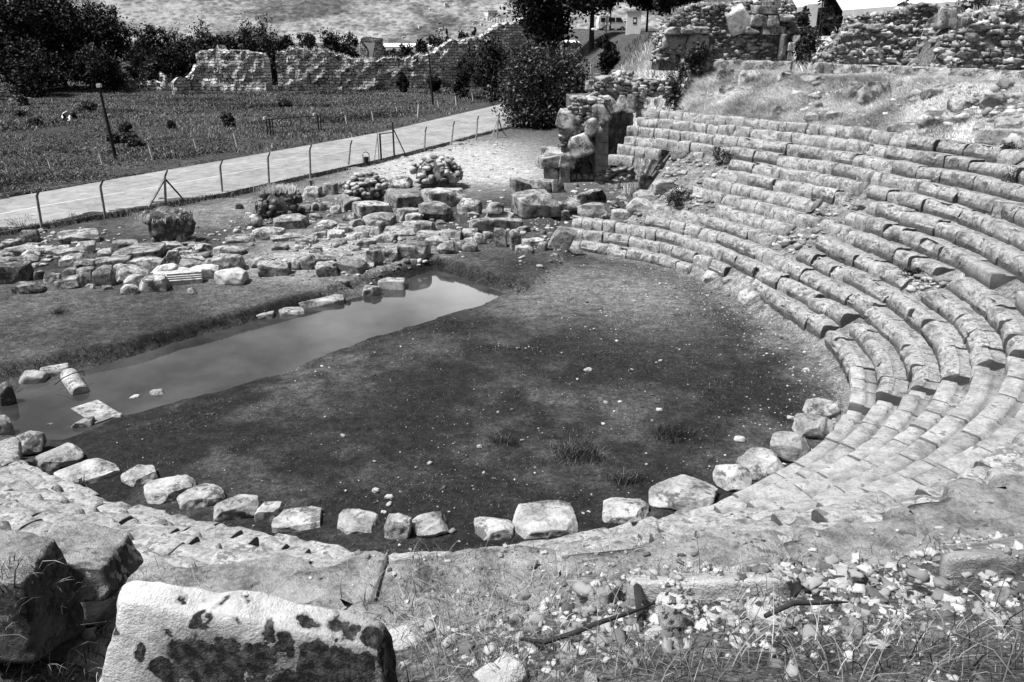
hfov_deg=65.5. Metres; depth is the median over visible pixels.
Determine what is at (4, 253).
stone block
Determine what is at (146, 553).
seat block
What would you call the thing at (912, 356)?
seat block
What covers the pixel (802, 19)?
shrub
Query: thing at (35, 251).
stone block
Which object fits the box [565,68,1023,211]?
dry slope grass
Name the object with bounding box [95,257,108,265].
stone block
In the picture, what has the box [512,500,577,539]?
boulder
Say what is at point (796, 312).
seat block
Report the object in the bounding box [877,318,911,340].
seat block
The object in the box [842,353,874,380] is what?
seat block
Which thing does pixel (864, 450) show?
seat block
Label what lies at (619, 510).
boulder
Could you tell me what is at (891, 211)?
seat block
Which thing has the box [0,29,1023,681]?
ground
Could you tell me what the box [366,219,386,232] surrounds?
stone block
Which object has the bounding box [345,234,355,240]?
stone block
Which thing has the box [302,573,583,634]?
sunken seat
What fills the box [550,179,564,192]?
stone block
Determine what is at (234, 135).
fence post
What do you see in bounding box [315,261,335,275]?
stone block
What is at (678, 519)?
seat block
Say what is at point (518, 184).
stone block
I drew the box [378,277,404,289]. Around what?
stone
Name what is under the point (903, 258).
seat block
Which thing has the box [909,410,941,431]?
seat block
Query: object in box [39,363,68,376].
stone
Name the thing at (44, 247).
stone block
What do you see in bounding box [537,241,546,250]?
stone block
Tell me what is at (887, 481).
seat block
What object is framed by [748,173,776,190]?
seat block
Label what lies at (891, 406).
seat block
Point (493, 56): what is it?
broadleaf tree
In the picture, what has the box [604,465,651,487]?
tussock
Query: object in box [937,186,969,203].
seat block
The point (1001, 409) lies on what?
seat block
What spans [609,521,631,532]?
seat block
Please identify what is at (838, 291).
seat block
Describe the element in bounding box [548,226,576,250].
stone block
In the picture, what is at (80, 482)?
weed shrub
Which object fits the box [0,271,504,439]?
pool water
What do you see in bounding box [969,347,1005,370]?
seat block
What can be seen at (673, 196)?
weed shrub
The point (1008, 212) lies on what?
seat block
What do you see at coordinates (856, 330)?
seat block
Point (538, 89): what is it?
bush
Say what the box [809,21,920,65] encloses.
rubble ruin
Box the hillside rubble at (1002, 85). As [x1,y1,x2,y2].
[590,70,1023,129]
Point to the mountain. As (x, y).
(389, 21)
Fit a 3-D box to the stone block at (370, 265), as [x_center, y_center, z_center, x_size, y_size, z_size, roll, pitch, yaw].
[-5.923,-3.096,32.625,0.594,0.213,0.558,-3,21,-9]
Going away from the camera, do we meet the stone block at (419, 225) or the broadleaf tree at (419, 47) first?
the stone block at (419, 225)
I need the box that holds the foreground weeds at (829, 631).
[0,481,1023,681]
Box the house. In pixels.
[483,10,497,16]
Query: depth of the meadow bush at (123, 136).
74.20 m
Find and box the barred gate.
[263,113,321,135]
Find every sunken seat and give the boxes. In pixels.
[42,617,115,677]
[80,584,124,622]
[93,550,388,624]
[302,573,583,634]
[377,545,557,601]
[559,528,793,577]
[606,557,782,600]
[783,516,925,572]
[806,525,1002,574]
[882,475,1023,534]
[985,514,1023,533]
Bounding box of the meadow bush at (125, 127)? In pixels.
[117,121,132,132]
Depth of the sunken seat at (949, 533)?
4.96 m
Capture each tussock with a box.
[47,306,75,315]
[481,430,528,447]
[543,433,627,475]
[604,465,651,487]
[644,416,715,445]
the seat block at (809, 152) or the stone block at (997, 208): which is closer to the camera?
the stone block at (997, 208)
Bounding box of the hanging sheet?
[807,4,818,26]
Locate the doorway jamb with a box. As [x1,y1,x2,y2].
[776,27,802,60]
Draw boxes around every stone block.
[0,238,22,248]
[0,251,15,257]
[0,256,11,262]
[0,260,33,283]
[3,247,25,255]
[8,254,39,262]
[10,281,46,293]
[11,245,38,249]
[20,229,40,243]
[21,249,41,256]
[22,242,40,245]
[33,270,44,279]
[36,245,54,249]
[40,246,65,253]
[41,258,53,261]
[43,272,61,283]
[54,275,85,289]
[57,228,99,244]
[58,253,90,266]
[61,247,78,253]
[62,267,76,274]
[73,259,95,267]
[75,240,95,252]
[76,266,95,284]
[85,284,94,288]
[92,265,116,285]
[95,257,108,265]
[97,247,113,255]
[99,255,131,266]
[102,285,112,289]
[111,242,165,258]
[112,239,138,247]
[113,263,121,273]
[116,264,149,281]
[120,284,138,294]
[123,274,144,285]
[127,256,166,267]
[139,274,169,291]
[151,263,177,273]
[152,267,189,277]
[162,241,182,250]
[166,250,180,263]
[172,246,192,251]
[178,259,208,267]
[179,249,193,254]
[181,239,195,245]
[183,254,205,260]
[187,236,196,239]
[188,242,202,248]
[188,287,196,294]
[190,264,220,277]
[193,243,211,251]
[194,251,210,258]
[204,258,211,263]
[211,253,245,269]
[213,245,246,254]
[214,267,248,284]
[225,233,253,243]
[235,203,243,208]
[243,214,262,227]
[250,256,265,267]
[252,227,285,239]
[257,260,291,276]
[263,220,272,224]
[270,232,302,241]
[271,243,288,250]
[273,213,308,228]
[288,233,307,240]
[290,257,299,269]
[294,243,311,248]
[295,235,317,243]
[295,236,314,241]
[297,241,308,244]
[299,204,310,210]
[299,254,316,269]
[302,186,322,197]
[309,213,321,218]
[309,246,322,252]
[311,202,318,210]
[311,231,326,237]
[311,245,322,250]
[314,220,336,230]
[315,255,336,261]
[315,260,337,276]
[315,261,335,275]
[319,201,332,210]
[323,182,337,194]
[326,229,344,238]
[330,205,341,213]
[331,238,346,245]
[335,196,361,211]
[336,224,352,232]
[336,257,367,273]
[337,181,346,191]
[342,212,357,220]
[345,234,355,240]
[349,218,363,226]
[349,245,360,250]
[352,200,392,217]
[352,231,368,238]
[353,225,379,234]
[356,238,376,247]
[362,212,396,225]
[365,249,382,265]
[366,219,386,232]
[367,262,373,268]
[369,244,384,250]
[374,234,397,242]
[382,247,397,261]
[384,192,424,210]
[384,226,416,236]
[384,258,393,262]
[387,176,412,188]
[393,208,414,220]
[397,243,430,258]
[402,220,416,226]
[405,212,422,220]
[414,220,436,231]
[415,230,439,240]
[418,201,451,214]
[421,187,468,206]
[422,210,452,220]
[424,235,449,245]
[436,220,445,224]
[436,240,460,253]
[439,229,462,240]
[457,198,482,214]
[457,240,465,244]
[462,228,477,238]
[462,241,477,251]
[463,237,471,240]
[465,212,478,217]
[469,218,522,232]
[472,232,483,244]
[483,231,494,241]
[485,202,503,214]
[485,211,513,217]
[494,228,506,247]
[509,177,531,192]
[509,228,520,249]
[511,189,562,218]
[515,244,533,253]
[518,226,529,231]
[527,237,544,246]
[528,179,550,192]
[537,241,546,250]
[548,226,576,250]
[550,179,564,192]
[558,201,566,209]
[558,210,569,220]
[574,188,600,201]
[577,202,607,217]
[589,190,605,201]
[608,182,619,188]
[611,209,632,222]
[626,197,650,211]
[633,189,660,200]
[637,175,652,189]
[639,164,645,172]
[644,97,650,104]
[651,179,674,193]
[654,97,660,105]
[661,150,666,156]
[670,149,686,160]
[684,80,695,88]
[688,152,703,159]
[716,69,733,78]
[719,85,740,91]
[738,70,760,85]
[771,106,788,116]
[776,70,793,81]
[804,110,852,120]
[811,62,833,73]
[848,84,863,98]
[856,81,889,103]
[886,120,915,132]
[916,110,957,125]
[920,87,942,99]
[934,7,957,27]
[947,95,979,111]
[952,16,970,32]
[974,128,1023,144]
[979,93,1007,108]
[991,200,1023,217]
[993,117,1023,128]
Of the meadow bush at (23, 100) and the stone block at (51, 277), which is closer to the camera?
the stone block at (51, 277)
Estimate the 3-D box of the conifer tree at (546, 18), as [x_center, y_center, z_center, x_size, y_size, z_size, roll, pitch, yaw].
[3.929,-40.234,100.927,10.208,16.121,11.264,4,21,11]
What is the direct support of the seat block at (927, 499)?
on the ground at (494, 371)
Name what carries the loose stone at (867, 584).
on the ground at (494, 371)
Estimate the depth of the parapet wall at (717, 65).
42.22 m
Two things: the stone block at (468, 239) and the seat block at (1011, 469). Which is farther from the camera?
the stone block at (468, 239)
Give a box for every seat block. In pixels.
[0,437,22,466]
[0,467,53,494]
[0,489,133,524]
[0,505,41,516]
[0,512,42,530]
[0,518,47,536]
[2,499,123,529]
[3,460,100,496]
[10,468,105,506]
[19,521,51,533]
[34,512,106,526]
[42,492,168,525]
[89,495,131,508]
[96,504,190,530]
[118,525,199,544]
[122,518,179,533]
[124,531,184,555]
[127,504,219,526]
[127,569,142,580]
[136,546,170,561]
[142,556,195,567]
[169,555,215,566]
[170,544,311,564]
[172,526,258,546]
[172,530,256,551]
[187,523,242,538]
[193,541,313,561]
[216,523,267,535]
[254,546,346,560]
[257,535,289,549]
[265,547,310,553]
[274,533,367,552]
[288,546,353,557]
[311,563,327,566]
[312,557,392,563]
[324,563,340,566]
[333,554,354,558]
[385,550,443,554]
[388,551,451,559]
[478,544,514,548]
[516,528,610,545]
[523,541,566,547]
[545,543,581,549]
[555,543,602,559]
[556,536,649,549]
[557,549,623,567]
[559,540,649,552]
[568,530,613,544]
[577,523,658,546]
[580,240,608,254]
[583,537,639,547]
[602,232,630,246]
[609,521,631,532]
[616,520,663,532]
[626,247,653,262]
[635,510,690,525]
[637,521,712,539]
[644,216,671,229]
[649,532,694,542]
[651,253,679,269]
[656,229,682,245]
[657,514,729,532]
[660,507,750,526]
[660,514,745,536]
[664,510,716,520]
[671,246,697,262]
[689,495,735,514]
[695,521,778,537]
[700,509,799,531]
[706,217,730,231]
[709,259,731,277]
[714,483,780,512]
[717,232,743,250]
[722,248,739,268]
[725,222,754,239]
[728,159,755,173]
[729,146,756,161]
[730,509,782,516]
[732,473,784,497]
[735,255,763,277]
[736,240,763,258]
[737,522,837,535]
[741,491,812,513]
[746,484,801,507]
[746,507,817,519]
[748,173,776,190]
[750,281,776,302]
[753,150,783,164]
[761,271,788,287]
[762,140,792,154]
[765,290,791,312]
[770,511,811,525]
[773,517,815,527]
[774,513,881,541]
[775,463,803,477]
[776,474,804,488]
[778,298,816,330]
[780,486,843,512]
[786,281,824,306]
[788,263,813,281]
[793,439,838,466]
[794,473,826,489]
[795,444,853,478]
[796,248,825,266]
[798,145,828,159]
[800,270,831,290]
[802,460,876,497]
[806,314,838,338]
[808,298,841,314]
[811,257,845,276]
[811,501,885,522]
[812,186,843,202]
[816,236,843,256]
[816,456,858,477]
[816,487,866,506]
[818,278,863,305]
[824,330,852,352]
[824,414,861,443]
[826,304,860,327]
[829,243,865,266]
[831,151,862,164]
[831,338,863,367]
[831,491,896,505]
[832,163,861,179]
[835,454,912,492]
[840,423,878,449]
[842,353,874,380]
[843,269,881,292]
[846,410,865,419]
[847,292,885,317]
[847,438,885,460]
[848,388,875,414]
[849,323,877,343]
[849,366,876,387]
[849,378,877,396]
[853,232,886,253]
[854,253,885,272]
[858,331,896,360]
[861,404,893,428]
[862,473,905,492]
[863,440,908,466]
[864,281,899,302]
[864,306,903,329]
[865,217,898,237]
[866,185,899,201]
[869,426,898,443]
[872,350,900,370]
[874,241,910,262]
[875,358,906,385]
[875,377,908,405]
[876,202,915,222]
[876,400,896,410]
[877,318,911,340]
[878,478,920,502]
[878,503,912,514]
[879,267,915,290]
[883,225,916,241]
[883,409,916,432]
[885,147,917,161]
[886,290,917,313]
[886,495,941,505]
[888,327,927,354]
[891,426,924,445]
[892,160,928,178]
[892,250,927,268]
[896,299,929,322]
[896,459,934,477]
[898,212,950,234]
[898,231,936,252]
[898,394,930,416]
[898,439,936,461]
[899,192,935,212]
[900,344,938,381]
[900,495,928,503]
[906,135,941,151]
[907,308,947,335]
[907,379,939,394]
[909,390,929,399]
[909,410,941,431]
[910,258,955,277]
[910,465,957,486]
[911,366,939,382]
[912,150,957,167]
[915,478,955,496]
[916,167,951,182]
[917,182,944,198]
[919,237,957,260]
[919,415,966,448]
[921,287,960,313]
[921,320,966,359]
[922,431,979,466]
[923,199,973,222]
[925,400,954,417]
[931,383,967,407]
[934,222,973,244]
[936,139,970,155]
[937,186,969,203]
[938,344,970,385]
[939,170,984,190]
[939,246,987,273]
[939,299,978,324]
[939,445,991,474]
[940,380,961,389]
[944,156,984,171]
[946,275,999,304]
[950,387,994,423]
[954,313,994,343]
[955,229,1007,257]
[956,466,990,480]
[958,190,1010,215]
[958,209,999,231]
[961,415,1001,440]
[963,143,1003,162]
[965,259,1015,289]
[966,329,1003,353]
[968,162,1010,176]
[968,369,1004,394]
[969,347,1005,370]
[969,365,995,385]
[970,294,1015,320]
[970,463,1023,484]
[973,175,1020,197]
[973,446,1023,467]
[976,418,1023,452]
[979,394,1022,424]
[981,218,1023,243]
[985,243,1019,264]
[987,306,1023,335]
[993,164,1023,182]
[997,249,1023,281]
[997,376,1023,402]
[1000,204,1023,222]
[1000,319,1023,352]
[1002,184,1023,202]
[1005,335,1023,358]
[1005,356,1023,373]
[1006,358,1023,379]
[1008,231,1023,250]
[1008,432,1023,455]
[1014,209,1023,227]
[1015,291,1023,316]
[1015,403,1023,420]
[1015,460,1023,466]
[1018,171,1023,184]
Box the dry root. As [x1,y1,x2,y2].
[519,602,654,644]
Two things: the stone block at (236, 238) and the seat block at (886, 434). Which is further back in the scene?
the stone block at (236, 238)
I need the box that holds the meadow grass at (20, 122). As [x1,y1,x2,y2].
[0,85,500,197]
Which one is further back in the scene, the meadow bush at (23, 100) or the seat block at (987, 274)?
the meadow bush at (23, 100)
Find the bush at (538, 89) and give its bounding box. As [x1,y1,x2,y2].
[487,29,599,129]
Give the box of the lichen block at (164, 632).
[99,580,397,681]
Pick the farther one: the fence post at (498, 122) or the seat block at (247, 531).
the fence post at (498, 122)
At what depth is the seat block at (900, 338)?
21.50 m
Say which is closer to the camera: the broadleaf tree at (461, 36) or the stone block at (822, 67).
the stone block at (822, 67)
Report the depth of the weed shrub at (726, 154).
36.13 m
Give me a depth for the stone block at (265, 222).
40.85 m
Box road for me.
[0,104,521,226]
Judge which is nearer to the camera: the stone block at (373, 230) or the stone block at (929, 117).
the stone block at (929, 117)
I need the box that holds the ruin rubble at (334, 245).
[16,139,626,284]
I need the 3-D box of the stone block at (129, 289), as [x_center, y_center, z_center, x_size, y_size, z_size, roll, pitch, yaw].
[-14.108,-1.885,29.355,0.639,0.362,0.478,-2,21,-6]
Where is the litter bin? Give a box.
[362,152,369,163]
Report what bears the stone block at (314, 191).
on the ground at (494, 371)
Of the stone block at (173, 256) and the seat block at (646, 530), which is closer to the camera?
the seat block at (646, 530)
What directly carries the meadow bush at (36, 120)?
on the ground at (494, 371)
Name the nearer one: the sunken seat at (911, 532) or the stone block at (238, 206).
the sunken seat at (911, 532)
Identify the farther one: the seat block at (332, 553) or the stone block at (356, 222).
the stone block at (356, 222)
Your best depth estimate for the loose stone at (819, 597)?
3.55 m
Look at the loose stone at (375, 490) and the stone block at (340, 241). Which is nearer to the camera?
the loose stone at (375, 490)
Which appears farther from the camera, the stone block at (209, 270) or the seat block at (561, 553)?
the stone block at (209, 270)
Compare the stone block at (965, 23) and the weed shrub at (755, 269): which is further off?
the stone block at (965, 23)
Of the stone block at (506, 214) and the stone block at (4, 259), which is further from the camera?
the stone block at (506, 214)
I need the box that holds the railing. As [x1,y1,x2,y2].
[820,16,842,41]
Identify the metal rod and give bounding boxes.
[54,371,84,384]
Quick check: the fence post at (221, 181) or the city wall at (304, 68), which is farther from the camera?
the city wall at (304, 68)
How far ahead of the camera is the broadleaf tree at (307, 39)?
204.49 m
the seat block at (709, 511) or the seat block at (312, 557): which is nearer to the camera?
the seat block at (312, 557)
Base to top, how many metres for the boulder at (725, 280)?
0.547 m
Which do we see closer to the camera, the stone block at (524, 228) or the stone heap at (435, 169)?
the stone block at (524, 228)
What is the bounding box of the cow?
[61,111,78,120]
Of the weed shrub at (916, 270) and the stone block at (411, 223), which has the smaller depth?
the weed shrub at (916, 270)
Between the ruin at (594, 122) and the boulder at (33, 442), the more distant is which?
the ruin at (594, 122)
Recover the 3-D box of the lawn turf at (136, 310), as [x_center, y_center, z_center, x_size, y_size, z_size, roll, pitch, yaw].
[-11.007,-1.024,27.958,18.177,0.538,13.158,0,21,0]
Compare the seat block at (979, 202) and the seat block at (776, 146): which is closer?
the seat block at (979, 202)
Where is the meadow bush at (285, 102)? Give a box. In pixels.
[269,97,305,107]
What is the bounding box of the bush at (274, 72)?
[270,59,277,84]
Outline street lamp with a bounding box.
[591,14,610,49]
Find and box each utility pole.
[96,84,116,159]
[428,52,433,104]
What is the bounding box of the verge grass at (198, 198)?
[0,120,535,235]
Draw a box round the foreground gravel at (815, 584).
[67,485,1023,681]
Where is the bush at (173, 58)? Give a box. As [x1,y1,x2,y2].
[148,38,194,82]
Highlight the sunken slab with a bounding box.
[71,399,118,423]
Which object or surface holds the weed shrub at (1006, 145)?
on the ground at (494, 371)
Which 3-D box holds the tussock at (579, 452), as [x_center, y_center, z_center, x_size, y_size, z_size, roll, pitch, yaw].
[1.528,2.589,18.486,1.849,0.227,1.802,-13,24,-31]
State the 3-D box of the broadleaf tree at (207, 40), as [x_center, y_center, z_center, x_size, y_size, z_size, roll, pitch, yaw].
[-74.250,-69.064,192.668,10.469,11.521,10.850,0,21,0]
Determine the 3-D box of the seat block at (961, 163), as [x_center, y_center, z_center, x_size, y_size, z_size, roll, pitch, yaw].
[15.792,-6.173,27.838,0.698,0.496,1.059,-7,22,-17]
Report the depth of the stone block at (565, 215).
42.19 m
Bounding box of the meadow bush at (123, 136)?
[117,131,139,142]
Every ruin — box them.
[535,69,673,184]
[649,0,796,70]
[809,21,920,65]
[841,1,947,35]
[897,0,1023,70]
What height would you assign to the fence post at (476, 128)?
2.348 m
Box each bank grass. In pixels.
[0,255,527,380]
[618,40,813,197]
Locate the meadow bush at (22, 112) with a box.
[12,109,33,116]
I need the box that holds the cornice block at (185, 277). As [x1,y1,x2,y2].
[167,269,202,285]
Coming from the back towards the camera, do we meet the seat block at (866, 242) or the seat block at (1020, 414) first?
the seat block at (866, 242)
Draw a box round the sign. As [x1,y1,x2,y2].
[306,179,314,185]
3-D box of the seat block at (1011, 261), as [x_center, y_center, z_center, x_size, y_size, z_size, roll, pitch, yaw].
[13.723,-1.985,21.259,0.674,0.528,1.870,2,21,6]
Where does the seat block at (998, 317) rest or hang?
on the ground at (494, 371)
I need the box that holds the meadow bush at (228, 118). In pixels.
[220,111,236,127]
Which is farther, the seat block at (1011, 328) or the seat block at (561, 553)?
the seat block at (1011, 328)
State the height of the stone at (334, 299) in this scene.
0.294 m
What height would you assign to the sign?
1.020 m
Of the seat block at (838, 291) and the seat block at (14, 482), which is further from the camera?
the seat block at (838, 291)
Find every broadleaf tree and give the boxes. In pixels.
[0,0,67,90]
[0,32,74,97]
[14,0,102,88]
[53,38,137,91]
[64,0,138,79]
[119,19,160,77]
[133,21,176,72]
[164,10,213,74]
[185,30,217,51]
[207,31,239,49]
[232,12,272,51]
[253,29,288,62]
[279,34,295,50]
[294,32,316,47]
[306,27,343,54]
[339,30,364,58]
[414,37,430,54]
[421,23,450,53]
[453,32,517,101]
[457,30,468,39]
[471,27,476,36]
[618,0,658,31]
[652,0,703,18]
[793,0,831,35]
[817,0,842,41]
[937,0,991,11]
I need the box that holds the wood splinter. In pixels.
[633,583,642,633]
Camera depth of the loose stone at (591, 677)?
2.99 m
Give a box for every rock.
[0,530,84,663]
[46,519,142,601]
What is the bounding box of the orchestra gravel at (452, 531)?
[116,237,849,550]
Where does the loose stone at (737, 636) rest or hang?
on the ground at (494, 371)
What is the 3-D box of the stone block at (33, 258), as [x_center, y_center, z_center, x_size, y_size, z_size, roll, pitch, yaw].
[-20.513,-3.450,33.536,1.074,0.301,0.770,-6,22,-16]
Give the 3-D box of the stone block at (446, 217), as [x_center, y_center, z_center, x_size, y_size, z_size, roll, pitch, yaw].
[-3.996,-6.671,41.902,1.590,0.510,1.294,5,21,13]
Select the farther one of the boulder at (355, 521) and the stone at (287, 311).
the stone at (287, 311)
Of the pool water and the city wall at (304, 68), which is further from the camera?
the city wall at (304, 68)
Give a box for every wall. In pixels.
[0,88,32,100]
[117,79,160,89]
[159,72,168,90]
[171,64,202,94]
[196,44,272,90]
[275,46,375,90]
[370,49,441,88]
[434,20,509,86]
[496,14,535,64]
[678,59,792,76]
[833,63,1023,79]
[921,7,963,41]
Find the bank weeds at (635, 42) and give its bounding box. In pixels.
[597,31,878,190]
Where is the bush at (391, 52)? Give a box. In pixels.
[383,44,396,57]
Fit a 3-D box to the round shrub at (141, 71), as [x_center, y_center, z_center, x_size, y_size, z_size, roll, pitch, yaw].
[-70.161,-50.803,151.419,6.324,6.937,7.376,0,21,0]
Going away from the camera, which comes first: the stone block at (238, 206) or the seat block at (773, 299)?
the seat block at (773, 299)
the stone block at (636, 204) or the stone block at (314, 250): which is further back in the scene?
the stone block at (636, 204)
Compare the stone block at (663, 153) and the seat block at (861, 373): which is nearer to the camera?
the seat block at (861, 373)
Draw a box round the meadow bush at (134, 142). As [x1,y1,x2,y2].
[124,137,146,147]
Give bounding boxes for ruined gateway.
[359,35,383,60]
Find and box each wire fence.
[0,140,351,231]
[427,112,513,146]
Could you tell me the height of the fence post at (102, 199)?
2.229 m
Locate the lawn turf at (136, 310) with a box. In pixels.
[0,258,459,365]
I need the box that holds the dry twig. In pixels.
[763,600,848,617]
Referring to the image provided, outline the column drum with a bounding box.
[60,368,88,394]
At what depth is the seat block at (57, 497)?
13.52 m
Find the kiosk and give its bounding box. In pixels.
[626,11,641,34]
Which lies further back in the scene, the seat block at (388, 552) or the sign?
the sign
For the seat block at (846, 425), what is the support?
on the ground at (494, 371)
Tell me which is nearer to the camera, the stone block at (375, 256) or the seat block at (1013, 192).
the seat block at (1013, 192)
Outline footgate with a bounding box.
[374,121,405,159]
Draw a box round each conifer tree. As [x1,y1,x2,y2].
[498,0,581,54]
[541,0,620,53]
[606,0,621,30]
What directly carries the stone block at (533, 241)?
on the ground at (494, 371)
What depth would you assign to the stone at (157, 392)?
22.06 m
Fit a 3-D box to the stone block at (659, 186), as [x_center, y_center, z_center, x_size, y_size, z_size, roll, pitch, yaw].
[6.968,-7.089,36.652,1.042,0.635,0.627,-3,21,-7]
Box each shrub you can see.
[1,214,35,228]
[67,476,90,487]
[69,212,89,219]
[126,54,166,87]
[253,193,265,220]
[396,71,410,91]
[425,74,442,92]
[452,54,474,98]
[658,70,677,81]
[662,183,689,207]
[664,42,689,110]
[681,39,712,76]
[711,145,732,164]
[748,266,758,274]
[792,23,820,68]
[796,5,810,58]
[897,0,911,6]
[899,267,924,275]
[992,140,1021,149]
[1001,165,1023,182]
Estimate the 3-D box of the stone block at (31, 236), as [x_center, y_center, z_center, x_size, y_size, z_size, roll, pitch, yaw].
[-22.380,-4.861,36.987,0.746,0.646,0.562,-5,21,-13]
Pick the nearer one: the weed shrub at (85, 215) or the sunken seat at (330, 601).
the sunken seat at (330, 601)
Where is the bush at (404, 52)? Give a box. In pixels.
[393,42,415,58]
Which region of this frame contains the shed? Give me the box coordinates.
[561,40,578,54]
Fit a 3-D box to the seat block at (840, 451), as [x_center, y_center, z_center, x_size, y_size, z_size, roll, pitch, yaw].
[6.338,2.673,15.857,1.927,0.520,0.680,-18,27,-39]
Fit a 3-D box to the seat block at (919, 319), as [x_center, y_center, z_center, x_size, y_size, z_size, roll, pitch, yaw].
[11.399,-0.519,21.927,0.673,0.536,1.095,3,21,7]
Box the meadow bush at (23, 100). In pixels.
[13,95,29,105]
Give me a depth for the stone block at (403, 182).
51.44 m
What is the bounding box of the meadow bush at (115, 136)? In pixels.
[105,132,119,143]
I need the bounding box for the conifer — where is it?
[594,33,620,74]
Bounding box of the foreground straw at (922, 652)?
[0,498,1023,681]
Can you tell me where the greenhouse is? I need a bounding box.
[384,43,417,50]
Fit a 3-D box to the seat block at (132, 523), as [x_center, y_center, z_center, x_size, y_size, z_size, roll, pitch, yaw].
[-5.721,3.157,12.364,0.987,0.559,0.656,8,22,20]
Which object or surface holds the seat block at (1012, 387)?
on the ground at (494, 371)
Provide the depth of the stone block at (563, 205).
44.79 m
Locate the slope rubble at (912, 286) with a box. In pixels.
[571,133,1023,291]
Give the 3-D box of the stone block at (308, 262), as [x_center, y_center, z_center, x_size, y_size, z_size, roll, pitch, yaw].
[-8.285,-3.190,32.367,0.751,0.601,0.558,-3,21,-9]
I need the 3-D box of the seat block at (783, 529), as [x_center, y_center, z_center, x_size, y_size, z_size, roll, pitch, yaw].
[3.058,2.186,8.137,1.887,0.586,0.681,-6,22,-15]
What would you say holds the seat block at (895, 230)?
on the ground at (494, 371)
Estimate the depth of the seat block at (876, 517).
7.54 m
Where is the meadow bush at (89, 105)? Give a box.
[74,100,98,110]
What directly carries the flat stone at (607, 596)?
on the ground at (494, 371)
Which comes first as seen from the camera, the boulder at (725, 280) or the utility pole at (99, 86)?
the boulder at (725, 280)
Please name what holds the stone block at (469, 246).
on the ground at (494, 371)
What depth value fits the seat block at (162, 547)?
10.59 m
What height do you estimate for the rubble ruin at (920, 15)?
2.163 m
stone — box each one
[0,381,16,405]
[0,415,13,434]
[19,370,48,383]
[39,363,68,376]
[71,416,94,427]
[112,413,121,417]
[150,389,163,394]
[256,311,274,319]
[279,307,304,315]
[299,294,343,307]
[362,285,380,295]
[372,487,378,492]
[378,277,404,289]
[384,494,393,499]
[389,624,425,650]
[473,652,528,681]
[571,582,619,606]
[583,671,597,681]
[584,367,591,371]
[625,563,805,601]
[655,592,699,617]
[658,606,694,631]
[729,632,742,643]
[734,435,745,441]
[746,597,785,624]
[808,594,833,606]
[842,641,854,649]
[852,576,880,589]
[895,585,928,600]
[939,534,1023,577]
[993,586,1014,603]
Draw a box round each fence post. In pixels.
[35,188,43,228]
[44,154,51,168]
[95,147,103,164]
[99,179,106,217]
[144,139,153,159]
[148,170,183,206]
[190,134,197,149]
[219,160,222,191]
[230,128,237,146]
[267,152,270,185]
[308,144,311,178]
[348,140,352,164]
[417,101,423,116]
[424,127,426,150]
[450,121,454,144]
[475,116,478,139]
[490,112,501,138]
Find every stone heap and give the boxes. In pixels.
[343,172,388,199]
[409,154,462,184]
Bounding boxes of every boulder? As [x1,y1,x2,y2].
[16,430,46,455]
[33,442,83,470]
[54,458,120,484]
[121,464,158,486]
[144,474,196,503]
[177,483,225,508]
[213,494,261,520]
[254,501,281,522]
[271,506,321,532]
[337,509,379,533]
[384,513,411,539]
[412,511,448,537]
[474,516,513,540]
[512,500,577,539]
[602,497,648,523]
[648,474,717,511]
[702,269,717,282]
[713,464,751,491]
[722,276,732,283]
[735,447,783,481]
[738,289,759,307]
[770,431,809,462]
[792,413,833,438]
[802,397,834,417]
[827,403,840,418]
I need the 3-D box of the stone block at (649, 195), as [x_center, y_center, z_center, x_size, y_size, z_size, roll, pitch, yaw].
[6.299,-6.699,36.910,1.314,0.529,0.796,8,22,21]
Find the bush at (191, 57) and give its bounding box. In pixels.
[178,43,207,76]
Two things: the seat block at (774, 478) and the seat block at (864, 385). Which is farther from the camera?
the seat block at (864, 385)
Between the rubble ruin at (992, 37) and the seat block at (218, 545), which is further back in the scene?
the rubble ruin at (992, 37)
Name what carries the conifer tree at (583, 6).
on the ground at (494, 371)
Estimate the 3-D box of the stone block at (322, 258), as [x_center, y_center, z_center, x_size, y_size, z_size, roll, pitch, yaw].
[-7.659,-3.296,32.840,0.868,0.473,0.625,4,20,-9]
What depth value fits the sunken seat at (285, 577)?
4.96 m
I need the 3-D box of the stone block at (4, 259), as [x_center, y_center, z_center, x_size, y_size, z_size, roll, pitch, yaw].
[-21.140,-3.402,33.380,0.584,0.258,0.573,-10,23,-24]
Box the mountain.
[6,0,1007,42]
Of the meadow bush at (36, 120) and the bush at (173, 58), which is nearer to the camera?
the meadow bush at (36, 120)
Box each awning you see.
[793,0,823,42]
[817,0,973,45]
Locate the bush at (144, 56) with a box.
[129,50,168,76]
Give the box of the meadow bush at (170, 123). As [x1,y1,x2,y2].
[166,120,176,127]
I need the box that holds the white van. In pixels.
[596,16,625,30]
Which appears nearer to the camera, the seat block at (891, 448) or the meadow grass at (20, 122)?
the seat block at (891, 448)
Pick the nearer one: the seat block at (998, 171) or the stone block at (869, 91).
the seat block at (998, 171)
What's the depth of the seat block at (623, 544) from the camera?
9.86 m
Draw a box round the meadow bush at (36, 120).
[26,115,44,125]

